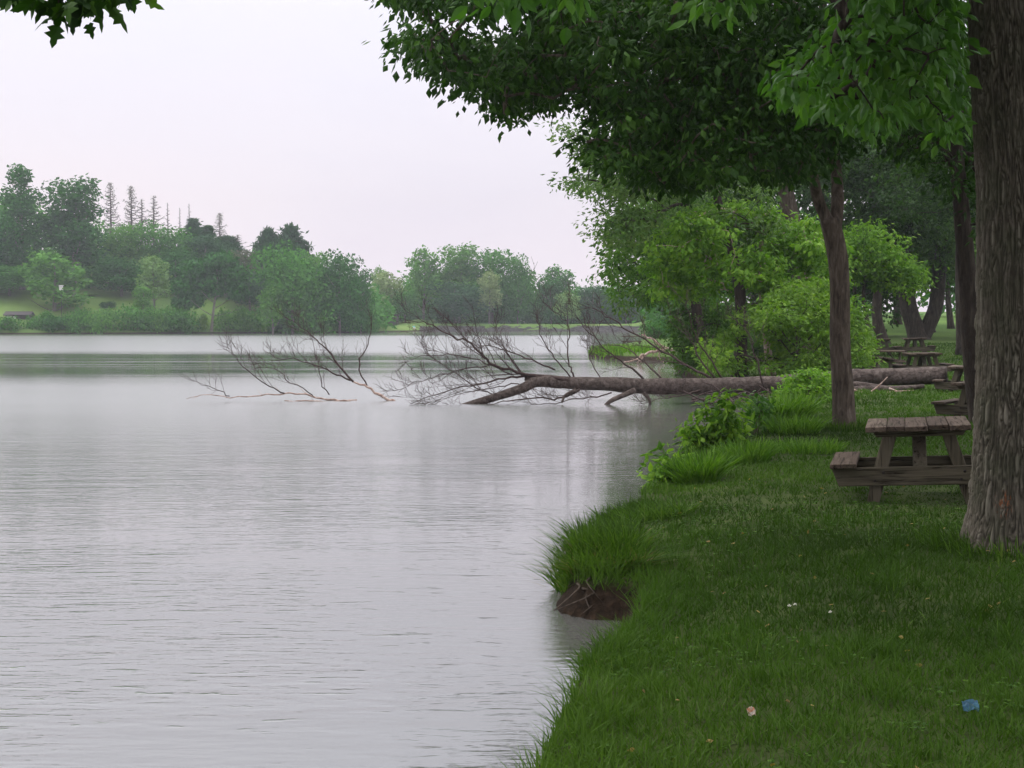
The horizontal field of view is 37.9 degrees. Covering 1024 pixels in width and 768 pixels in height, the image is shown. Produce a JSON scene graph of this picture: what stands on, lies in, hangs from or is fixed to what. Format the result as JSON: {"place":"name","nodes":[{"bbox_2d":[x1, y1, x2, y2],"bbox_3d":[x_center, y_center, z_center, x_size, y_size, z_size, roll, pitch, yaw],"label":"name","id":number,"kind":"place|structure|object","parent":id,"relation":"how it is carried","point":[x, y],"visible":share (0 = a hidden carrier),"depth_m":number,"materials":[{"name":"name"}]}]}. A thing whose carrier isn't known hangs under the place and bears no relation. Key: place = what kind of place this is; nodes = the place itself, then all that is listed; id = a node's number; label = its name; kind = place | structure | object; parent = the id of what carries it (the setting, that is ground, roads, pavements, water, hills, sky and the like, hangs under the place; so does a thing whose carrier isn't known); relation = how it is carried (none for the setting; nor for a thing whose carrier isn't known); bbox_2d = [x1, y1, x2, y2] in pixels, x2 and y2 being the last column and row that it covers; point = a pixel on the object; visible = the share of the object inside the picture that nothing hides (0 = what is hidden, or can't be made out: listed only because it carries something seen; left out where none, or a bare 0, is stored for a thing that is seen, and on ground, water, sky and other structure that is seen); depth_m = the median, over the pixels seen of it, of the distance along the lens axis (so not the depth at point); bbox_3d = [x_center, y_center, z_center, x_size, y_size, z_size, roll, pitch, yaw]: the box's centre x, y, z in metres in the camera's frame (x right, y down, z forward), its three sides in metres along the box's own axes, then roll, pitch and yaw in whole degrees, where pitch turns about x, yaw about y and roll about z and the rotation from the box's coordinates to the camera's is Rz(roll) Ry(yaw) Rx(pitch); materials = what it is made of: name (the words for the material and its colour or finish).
{"place":"outdoors","nodes":[
{"label":"outdoors","id":0,"kind":"place"},
{"bbox_2d":[0,331,745,767],"bbox_3d":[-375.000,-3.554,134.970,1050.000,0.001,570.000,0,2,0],"label":"water","id":1,"kind":"structure","parent":0,"point":[246,577],"depth_m":14.26,"materials":[{"name":"grey liquid"}]},
{"bbox_2d":[178,300,395,400],"bbox_3d":[-5.927,-0.874,39.580,5.736,2.791,1.930,0,2,0],"label":"fallen branch","id":2,"kind":"object","parent":1,"relation":"in","point":[338,365],"visible":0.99,"depth_m":39.39,"materials":[{"name":"brown wood"}]},
{"bbox_2d":[624,332,681,363],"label":"dead branch","id":3,"kind":"object","parent":1,"relation":"in","point":[646,353],"visible":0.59,"depth_m":73.95,"materials":[{"name":"brown wood"}]},
{"bbox_2d":[0,0,966,311],"label":"sky","id":4,"kind":"structure","parent":0,"point":[258,114],"materials":[{"name":"white"}]},
{"bbox_2d":[0,271,1023,767],"bbox_3d":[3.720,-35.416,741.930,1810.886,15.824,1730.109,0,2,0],"label":"ground","id":5,"kind":"structure","parent":0,"point":[610,605],"depth_m":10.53,"materials":[{"name":"plant"}]},
{"bbox_2d":[0,315,24,332],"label":"bush","id":6,"kind":"object","parent":5,"relation":"on","point":[6,322],"visible":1,"depth_m":248.32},
{"bbox_2d":[0,210,30,280],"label":"tree","id":7,"kind":"object","parent":5,"relation":"on","point":[4,228],"visible":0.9,"depth_m":270.80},
{"bbox_2d":[0,264,36,295],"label":"tree","id":8,"kind":"object","parent":5,"relation":"on","point":[8,284],"visible":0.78,"depth_m":265.12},
{"bbox_2d":[3,311,34,319],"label":"shed","id":9,"kind":"structure","parent":5,"relation":"on","point":[21,314],"depth_m":254.68,"materials":[{"name":"paint"}]},
{"bbox_2d":[0,163,49,289],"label":"tree","id":10,"kind":"object","parent":5,"relation":"on","point":[18,202],"visible":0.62,"depth_m":274.67,"materials":[{"name":"plant"}]},
{"bbox_2d":[23,310,54,330],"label":"bush","id":11,"kind":"object","parent":5,"relation":"on","point":[34,323],"visible":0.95,"depth_m":250.54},
{"bbox_2d":[15,247,93,311],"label":"tree","id":12,"kind":"object","parent":5,"relation":"on","point":[74,272],"visible":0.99,"depth_m":260.00,"materials":[{"name":"plant"}]},
{"bbox_2d":[41,313,76,332],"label":"bush","id":13,"kind":"object","parent":5,"relation":"on","point":[52,325],"visible":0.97,"depth_m":250.47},
{"bbox_2d":[36,173,109,290],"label":"tree","id":14,"kind":"object","parent":5,"relation":"on","point":[61,228],"visible":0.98,"depth_m":276.57,"materials":[{"name":"plant"}]},
{"bbox_2d":[57,307,95,333],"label":"bush","id":15,"kind":"object","parent":5,"relation":"on","point":[78,313],"visible":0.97,"depth_m":252.54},
{"bbox_2d":[0,0,163,47],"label":"maple tree","id":16,"kind":"object","parent":5,"relation":"on","point":[72,13],"visible":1,"depth_m":5.10,"materials":[{"name":"green plant"}]},
{"bbox_2d":[79,306,118,333],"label":"bush","id":17,"kind":"object","parent":5,"relation":"on","point":[100,321],"visible":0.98,"depth_m":254.35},
{"bbox_2d":[99,182,127,250],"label":"dead conifer","id":18,"kind":"object","parent":5,"relation":"on","point":[111,215],"visible":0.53,"depth_m":303.63,"materials":[{"name":"grey wood"}]},
{"bbox_2d":[86,256,151,296],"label":"tree","id":19,"kind":"object","parent":5,"relation":"on","point":[110,272],"visible":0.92,"depth_m":273.69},
{"bbox_2d":[87,222,154,284],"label":"tree","id":20,"kind":"object","parent":5,"relation":"on","point":[124,233],"visible":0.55,"depth_m":284.77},
{"bbox_2d":[117,186,143,248],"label":"dead conifer","id":21,"kind":"object","parent":5,"relation":"on","point":[131,222],"visible":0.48,"depth_m":303.71,"materials":[{"name":"grey wood"}]},
{"bbox_2d":[112,303,157,331],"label":"bush","id":22,"kind":"object","parent":5,"relation":"on","point":[140,322],"visible":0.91,"depth_m":255.81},
{"bbox_2d":[131,284,157,312],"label":"tree","id":23,"kind":"object","parent":5,"relation":"on","point":[141,303],"visible":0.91,"depth_m":261.06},
{"bbox_2d":[135,253,172,310],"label":"tree","id":24,"kind":"object","parent":5,"relation":"on","point":[152,270],"visible":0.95,"depth_m":266.69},
{"bbox_2d":[142,306,176,332],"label":"bush","id":25,"kind":"object","parent":5,"relation":"on","point":[158,314],"visible":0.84,"depth_m":257.13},
{"bbox_2d":[128,218,203,288],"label":"tree","id":26,"kind":"object","parent":5,"relation":"on","point":[166,240],"visible":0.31,"depth_m":285.82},
{"bbox_2d":[142,247,201,295],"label":"tree","id":27,"kind":"object","parent":5,"relation":"on","point":[175,260],"visible":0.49,"depth_m":280.34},
{"bbox_2d":[159,305,201,333],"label":"bush","id":28,"kind":"object","parent":5,"relation":"on","point":[183,319],"visible":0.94,"depth_m":258.28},
{"bbox_2d":[176,218,202,256],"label":"conifer","id":29,"kind":"object","parent":5,"relation":"on","point":[193,223],"visible":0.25,"depth_m":296.06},
{"bbox_2d":[0,183,403,331],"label":"hillside woods","id":30,"kind":"object","parent":5,"relation":"on","point":[381,313],"visible":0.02,"depth_m":289.54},
{"bbox_2d":[185,225,219,263],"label":"conifer","id":31,"kind":"object","parent":5,"relation":"on","point":[206,229],"visible":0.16,"depth_m":294.15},
{"bbox_2d":[180,233,237,279],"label":"tree","id":32,"kind":"object","parent":5,"relation":"on","point":[210,245],"visible":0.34,"depth_m":284.13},
{"bbox_2d":[169,250,251,331],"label":"tree","id":33,"kind":"object","parent":5,"relation":"on","point":[198,278],"visible":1,"depth_m":260.35,"materials":[{"name":"plant"}]},
{"bbox_2d":[213,307,247,331],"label":"bush","id":34,"kind":"object","parent":5,"relation":"on","point":[231,321],"visible":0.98,"depth_m":262.68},
{"bbox_2d":[216,235,249,281],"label":"conifer","id":35,"kind":"object","parent":5,"relation":"on","point":[231,239],"visible":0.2,"depth_m":292.18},
{"bbox_2d":[224,270,264,311],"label":"tree","id":36,"kind":"object","parent":5,"relation":"on","point":[253,291],"visible":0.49,"depth_m":276.87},
{"bbox_2d":[226,249,264,295],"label":"tree","id":37,"kind":"object","parent":5,"relation":"on","point":[246,259],"visible":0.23,"depth_m":282.83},
{"bbox_2d":[234,305,266,332],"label":"bush","id":38,"kind":"object","parent":5,"relation":"on","point":[250,323],"visible":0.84,"depth_m":264.22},
{"bbox_2d":[248,226,287,281],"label":"pine tree","id":39,"kind":"object","parent":5,"relation":"on","point":[268,235],"visible":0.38,"depth_m":287.99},
{"bbox_2d":[255,280,286,333],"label":"tree","id":40,"kind":"object","parent":5,"relation":"on","point":[272,314],"visible":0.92,"depth_m":256.83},
{"bbox_2d":[242,238,338,333],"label":"tree","id":41,"kind":"object","parent":5,"relation":"on","point":[292,294],"visible":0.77,"depth_m":260.72,"materials":[{"name":"plant"}]},
{"bbox_2d":[264,222,318,287],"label":"pine tree","id":42,"kind":"object","parent":5,"relation":"on","point":[289,231],"visible":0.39,"depth_m":289.60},
{"bbox_2d":[295,251,335,324],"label":"tree","id":43,"kind":"object","parent":5,"relation":"on","point":[317,261],"visible":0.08,"depth_m":274.46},
{"bbox_2d":[307,248,368,332],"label":"tree","id":44,"kind":"object","parent":5,"relation":"on","point":[335,272],"visible":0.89,"depth_m":266.66,"materials":[{"name":"plant"}]},
{"bbox_2d":[329,311,373,332],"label":"bush","id":45,"kind":"object","parent":5,"relation":"on","point":[345,329],"visible":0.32,"depth_m":275.44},
{"bbox_2d":[343,268,378,332],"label":"tree","id":46,"kind":"object","parent":5,"relation":"on","point":[363,303],"visible":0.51,"depth_m":274.15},
{"bbox_2d":[371,270,407,311],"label":"tree","id":47,"kind":"object","parent":5,"relation":"on","point":[387,282],"visible":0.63,"depth_m":328.26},
{"bbox_2d":[388,288,421,322],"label":"tree","id":48,"kind":"object","parent":5,"relation":"on","point":[409,298],"visible":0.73,"depth_m":326.31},
{"bbox_2d":[404,245,445,319],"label":"tree","id":49,"kind":"object","parent":5,"relation":"on","point":[426,264],"visible":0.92,"depth_m":333.26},
{"bbox_2d":[434,241,479,322],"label":"tree","id":50,"kind":"object","parent":5,"relation":"on","point":[450,275],"visible":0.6,"depth_m":334.98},
{"bbox_2d":[421,281,496,323],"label":"tree","id":51,"kind":"object","parent":5,"relation":"on","point":[454,311],"visible":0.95,"depth_m":324.47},
{"bbox_2d":[448,247,528,323],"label":"tree","id":52,"kind":"object","parent":5,"relation":"on","point":[487,261],"visible":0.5,"depth_m":334.80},
{"bbox_2d":[476,269,502,323],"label":"tree","id":53,"kind":"object","parent":5,"relation":"on","point":[491,285],"visible":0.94,"depth_m":326.79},
{"bbox_2d":[499,252,538,323],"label":"tree","id":54,"kind":"object","parent":5,"relation":"on","point":[518,284],"visible":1,"depth_m":331.80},
{"bbox_2d":[419,325,640,330],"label":"embankment","id":55,"kind":"structure","parent":5,"relation":"on","point":[575,328],"depth_m":316.33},
{"bbox_2d":[370,264,720,323],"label":"woods","id":56,"kind":"object","parent":5,"relation":"on","point":[527,319],"visible":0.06,"depth_m":349.39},
{"bbox_2d":[527,279,578,323],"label":"tree","id":57,"kind":"object","parent":5,"relation":"on","point":[549,312],"visible":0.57,"depth_m":334.23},
{"bbox_2d":[537,263,581,323],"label":"tree","id":58,"kind":"object","parent":5,"relation":"on","point":[556,271],"visible":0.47,"depth_m":337.83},
{"bbox_2d":[553,290,582,323],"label":"tree","id":59,"kind":"object","parent":5,"relation":"on","point":[564,297],"visible":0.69,"depth_m":324.56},
{"bbox_2d":[553,577,635,613],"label":"roots","id":60,"kind":"object","parent":5,"relation":"in","point":[582,588],"visible":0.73,"depth_m":10.60,"materials":[{"name":"brown plant"}]},
{"bbox_2d":[575,284,616,323],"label":"tree","id":61,"kind":"object","parent":5,"relation":"on","point":[585,296],"visible":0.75,"depth_m":338.29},
{"bbox_2d":[523,510,674,593],"bbox_3d":[0.659,1.325,11.710,1.330,0.704,1.637,0,2,0],"label":"grass clump","id":62,"kind":"object","parent":5,"relation":"on","point":[604,533],"visible":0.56,"depth_m":11.51,"materials":[{"name":"plant"}]},
{"bbox_2d":[526,635,674,705],"bbox_3d":[0.480,1.543,8.055,0.717,0.332,0.977,1,3,19],"label":"grass clump","id":63,"kind":"object","parent":5,"relation":"on","point":[606,650],"visible":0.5,"depth_m":7.98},
{"bbox_2d":[499,537,709,592],"bbox_3d":[0.722,1.357,11.077,1.655,0.453,1.363,0,2,0],"label":"grass clump","id":64,"kind":"object","parent":5,"relation":"on","point":[635,555],"visible":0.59,"depth_m":10.98,"materials":[{"name":"plant"}]},
{"bbox_2d":[586,343,650,358],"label":"grass clump","id":65,"kind":"object","parent":5,"relation":"on","point":[612,349],"visible":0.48,"depth_m":86.30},
{"bbox_2d":[604,286,644,323],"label":"tree","id":66,"kind":"object","parent":5,"relation":"on","point":[626,315],"visible":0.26,"depth_m":338.42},
{"bbox_2d":[588,344,671,359],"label":"grass clump","id":67,"kind":"object","parent":5,"relation":"on","point":[647,349],"visible":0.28,"depth_m":83.32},
{"bbox_2d":[582,496,709,525],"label":"grass clump","id":68,"kind":"object","parent":5,"relation":"on","point":[659,511],"visible":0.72,"depth_m":13.56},
{"bbox_2d":[638,318,670,338],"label":"bush","id":69,"kind":"object","parent":5,"relation":"on","point":[653,324],"visible":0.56,"depth_m":148.82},
{"bbox_2d":[638,299,680,322],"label":"tree","id":70,"kind":"object","parent":5,"relation":"on","point":[657,315],"visible":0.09,"depth_m":214.45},
{"bbox_2d":[373,256,947,404],"bbox_3d":[3.614,-1.295,38.244,14.247,4.001,3.712,0,2,0],"label":"fallen tree","id":71,"kind":"object","parent":5,"relation":"on","point":[660,386],"visible":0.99,"depth_m":38.02,"materials":[{"name":"wood"}]},
{"bbox_2d":[585,190,737,362],"bbox_3d":[5.865,-4.858,57.154,6.228,8.925,9.032,0,2,0],"label":"tree","id":72,"kind":"object","parent":5,"relation":"on","point":[618,262],"visible":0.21,"depth_m":56.95,"materials":[{"name":"green plant"}]},
{"bbox_2d":[361,0,970,428],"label":"tree","id":73,"kind":"object","parent":5,"relation":"on","point":[717,100],"visible":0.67,"depth_m":18.93,"materials":[{"name":"green plant"}]},
{"bbox_2d":[636,440,699,486],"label":"shrub","id":74,"kind":"object","parent":5,"relation":"on","point":[655,474],"visible":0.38,"depth_m":17.00,"materials":[{"name":"green plant"}]},
{"bbox_2d":[537,97,803,377],"bbox_3d":[4.950,-4.971,46.242,8.604,10.048,8.184,0,2,0],"label":"tree","id":75,"kind":"object","parent":5,"relation":"on","point":[623,224],"visible":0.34,"depth_m":44.42,"materials":[{"name":"green plant"}]},
{"bbox_2d":[647,445,752,485],"bbox_3d":[2.099,0.897,16.672,1.345,0.528,1.142,2,3,43],"label":"grass clump","id":76,"kind":"object","parent":5,"relation":"on","point":[708,469],"visible":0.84,"depth_m":16.49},
{"bbox_2d":[654,298,754,374],"bbox_3d":[7.743,-1.702,59.936,4.115,3.673,7.923,0,2,7],"label":"bush","id":77,"kind":"object","parent":5,"relation":"on","point":[718,323],"visible":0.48,"depth_m":57.83,"materials":[{"name":"green plant"}]},
{"bbox_2d":[669,388,755,452],"bbox_3d":[2.850,0.648,21.376,1.297,1.242,1.108,0,2,0],"label":"shrub","id":78,"kind":"object","parent":5,"relation":"on","point":[716,428],"visible":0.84,"depth_m":21.28,"materials":[{"name":"green plant"}]},
{"bbox_2d":[683,382,775,405],"bbox_3d":[5.753,0.213,37.188,3.092,0.804,2.491,0,2,0],"label":"brush pile","id":79,"kind":"object","parent":5,"relation":"on","point":[695,399],"visible":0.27,"depth_m":37.08,"materials":[{"name":"brown plant"}]},
{"bbox_2d":[446,0,1023,555],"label":"tree","id":80,"kind":"object","parent":5,"relation":"on","point":[864,90],"visible":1,"depth_m":10.87,"materials":[{"name":"green plant"}]},
{"bbox_2d":[704,435,786,465],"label":"grass clump","id":81,"kind":"object","parent":5,"relation":"on","point":[764,451],"visible":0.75,"depth_m":18.07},
{"bbox_2d":[632,197,861,375],"bbox_3d":[7.260,-2.942,46.055,7.229,5.875,5.817,0,2,0],"label":"tree","id":82,"kind":"object","parent":5,"relation":"on","point":[754,272],"visible":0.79,"depth_m":45.31,"materials":[{"name":"green plant"}]},
{"bbox_2d":[673,176,828,330],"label":"tree","id":83,"kind":"object","parent":5,"relation":"on","point":[752,296],"visible":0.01,"depth_m":99.60,"materials":[{"name":"green plant"}]},
{"bbox_2d":[739,389,784,434],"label":"shrub","id":84,"kind":"object","parent":5,"relation":"on","point":[762,403],"visible":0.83,"depth_m":22.98,"materials":[{"name":"green plant"}]},
{"bbox_2d":[732,390,830,420],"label":"grass clump","id":85,"kind":"object","parent":5,"relation":"on","point":[797,405],"visible":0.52,"depth_m":26.22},
{"bbox_2d":[681,109,882,352],"bbox_3d":[10.557,-7.151,62.031,9.867,13.132,9.783,1,3,30],"label":"tree","id":86,"kind":"object","parent":5,"relation":"on","point":[789,199],"visible":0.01,"depth_m":61.59,"materials":[{"name":"green plant"}]},
{"bbox_2d":[685,271,887,376],"bbox_3d":[7.991,-1.592,43.624,6.524,3.380,7.283,0,2,0],"label":"bush","id":87,"kind":"object","parent":5,"relation":"on","point":[785,320],"visible":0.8,"depth_m":42.03,"materials":[{"name":"green plant"}]},
{"bbox_2d":[626,28,955,322],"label":"woods","id":88,"kind":"object","parent":5,"relation":"on","point":[927,296],"depth_m":157.15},
{"bbox_2d":[560,498,1023,767],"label":"clover","id":89,"kind":"object","parent":5,"relation":"on","point":[914,726],"visible":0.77,"depth_m":7.75,"materials":[{"name":"green plant"}]},
{"bbox_2d":[756,411,836,434],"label":"grass clump","id":90,"kind":"object","parent":5,"relation":"on","point":[804,425],"visible":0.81,"depth_m":22.44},
{"bbox_2d":[771,365,831,402],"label":"shrub","id":91,"kind":"object","parent":5,"relation":"on","point":[799,384],"visible":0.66,"depth_m":32.69,"materials":[{"name":"green plant"}]},
{"bbox_2d":[761,434,847,454],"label":"grass clump","id":92,"kind":"object","parent":5,"relation":"on","point":[828,447],"visible":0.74,"depth_m":19.33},
{"bbox_2d":[747,317,875,358],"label":"bush","id":93,"kind":"object","parent":5,"relation":"on","point":[756,345],"visible":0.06,"depth_m":65.16,"materials":[{"name":"green plant"}]},
{"bbox_2d":[736,181,897,312],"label":"tree","id":94,"kind":"object","parent":5,"relation":"on","point":[807,202],"visible":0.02,"depth_m":95.28,"materials":[{"name":"green plant"}]},
{"bbox_2d":[627,478,1014,767],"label":"fallen leaves","id":95,"kind":"object","parent":5,"relation":"on","point":[901,637],"visible":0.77,"depth_m":8.44,"materials":[{"name":"brown plant"}]},
{"bbox_2d":[818,418,866,430],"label":"grass clump","id":96,"kind":"object","parent":5,"relation":"on","point":[862,426],"visible":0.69,"depth_m":23.11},
{"bbox_2d":[788,262,925,331],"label":"tree","id":97,"kind":"object","parent":5,"relation":"on","point":[890,297],"visible":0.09,"depth_m":83.89,"materials":[{"name":"green plant"}]},
{"bbox_2d":[794,128,953,344],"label":"tree","id":98,"kind":"object","parent":5,"relation":"on","point":[910,228],"visible":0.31,"depth_m":73.69,"materials":[{"name":"green plant"}]},
{"bbox_2d":[812,216,949,355],"bbox_3d":[14.029,-3.547,58.097,4.996,5.980,4.456,0,2,0],"label":"tree","id":99,"kind":"object","parent":5,"relation":"on","point":[873,263],"visible":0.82,"depth_m":57.27,"materials":[{"name":"green plant"}]},
{"bbox_2d":[853,377,924,391],"bbox_3d":[8.982,0.083,36.215,2.073,0.546,0.815,0,2,0],"label":"broken log","id":100,"kind":"object","parent":5,"relation":"on","point":[865,385],"visible":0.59,"depth_m":36.26,"materials":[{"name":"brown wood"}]},
{"bbox_2d":[821,135,976,339],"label":"tree","id":101,"kind":"object","parent":5,"relation":"on","point":[941,258],"visible":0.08,"depth_m":79.50,"materials":[{"name":"green plant"}]},
{"bbox_2d":[830,416,971,503],"bbox_3d":[3.944,0.750,14.444,1.647,0.792,1.394,-2,2,15],"label":"picnic table","id":102,"kind":"object","parent":5,"relation":"on","point":[884,467],"visible":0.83,"depth_m":14.00,"materials":[{"name":"brown wood"}]},
{"bbox_2d":[894,338,935,356],"bbox_3d":[17.258,-1.582,63.987,1.648,0.792,1.394,-1,2,10],"label":"picnic table","id":103,"kind":"object","parent":5,"relation":"on","point":[914,347],"visible":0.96,"depth_m":63.46,"materials":[{"name":"brown wood"}]},
{"bbox_2d":[854,27,976,422],"bbox_3d":[9.026,-5.051,25.477,8.192,11.777,8.113,0,2,0],"label":"tree","id":104,"kind":"object","parent":5,"relation":"on","point":[959,178],"visible":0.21,"depth_m":24.42,"materials":[{"name":"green plant"}]},
{"bbox_2d":[858,133,975,355],"bbox_3d":[20.007,-6.698,63.796,10.274,11.408,7.992,1,3,27],"label":"tree","id":105,"kind":"object","parent":5,"relation":"on","point":[927,210],"visible":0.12,"depth_m":64.03,"materials":[{"name":"green plant"}]},
{"bbox_2d":[892,352,954,370],"bbox_3d":[12.506,-0.562,45.513,1.647,0.792,1.394,-1,2,4],"label":"picnic table","id":106,"kind":"object","parent":5,"relation":"on","point":[923,357],"visible":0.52,"depth_m":45.01,"materials":[{"name":"brown wood"}]},
{"bbox_2d":[932,210,955,328],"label":"tree","id":107,"kind":"object","parent":5,"relation":"on","point":[950,319],"visible":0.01,"depth_m":95.72,"materials":[{"name":"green plant"}]},
{"bbox_2d":[932,365,963,391],"bbox_3d":[11.116,-0.041,36.224,1.648,0.792,1.394,2,3,22],"label":"picnic table","id":108,"kind":"object","parent":5,"relation":"on","point":[958,370],"visible":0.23,"depth_m":35.87,"materials":[{"name":"brown wood"}]},
{"bbox_2d":[931,381,967,415],"bbox_3d":[8.389,0.357,26.235,1.647,0.792,1.394,2,3,34],"label":"picnic table","id":109,"kind":"object","parent":5,"relation":"on","point":[958,407],"visible":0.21,"depth_m":26.02,"materials":[{"name":"brown wood"}]},
{"bbox_2d":[908,519,1023,562],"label":"grass clump","id":110,"kind":"object","parent":5,"relation":"on","point":[1000,554],"visible":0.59,"depth_m":10.88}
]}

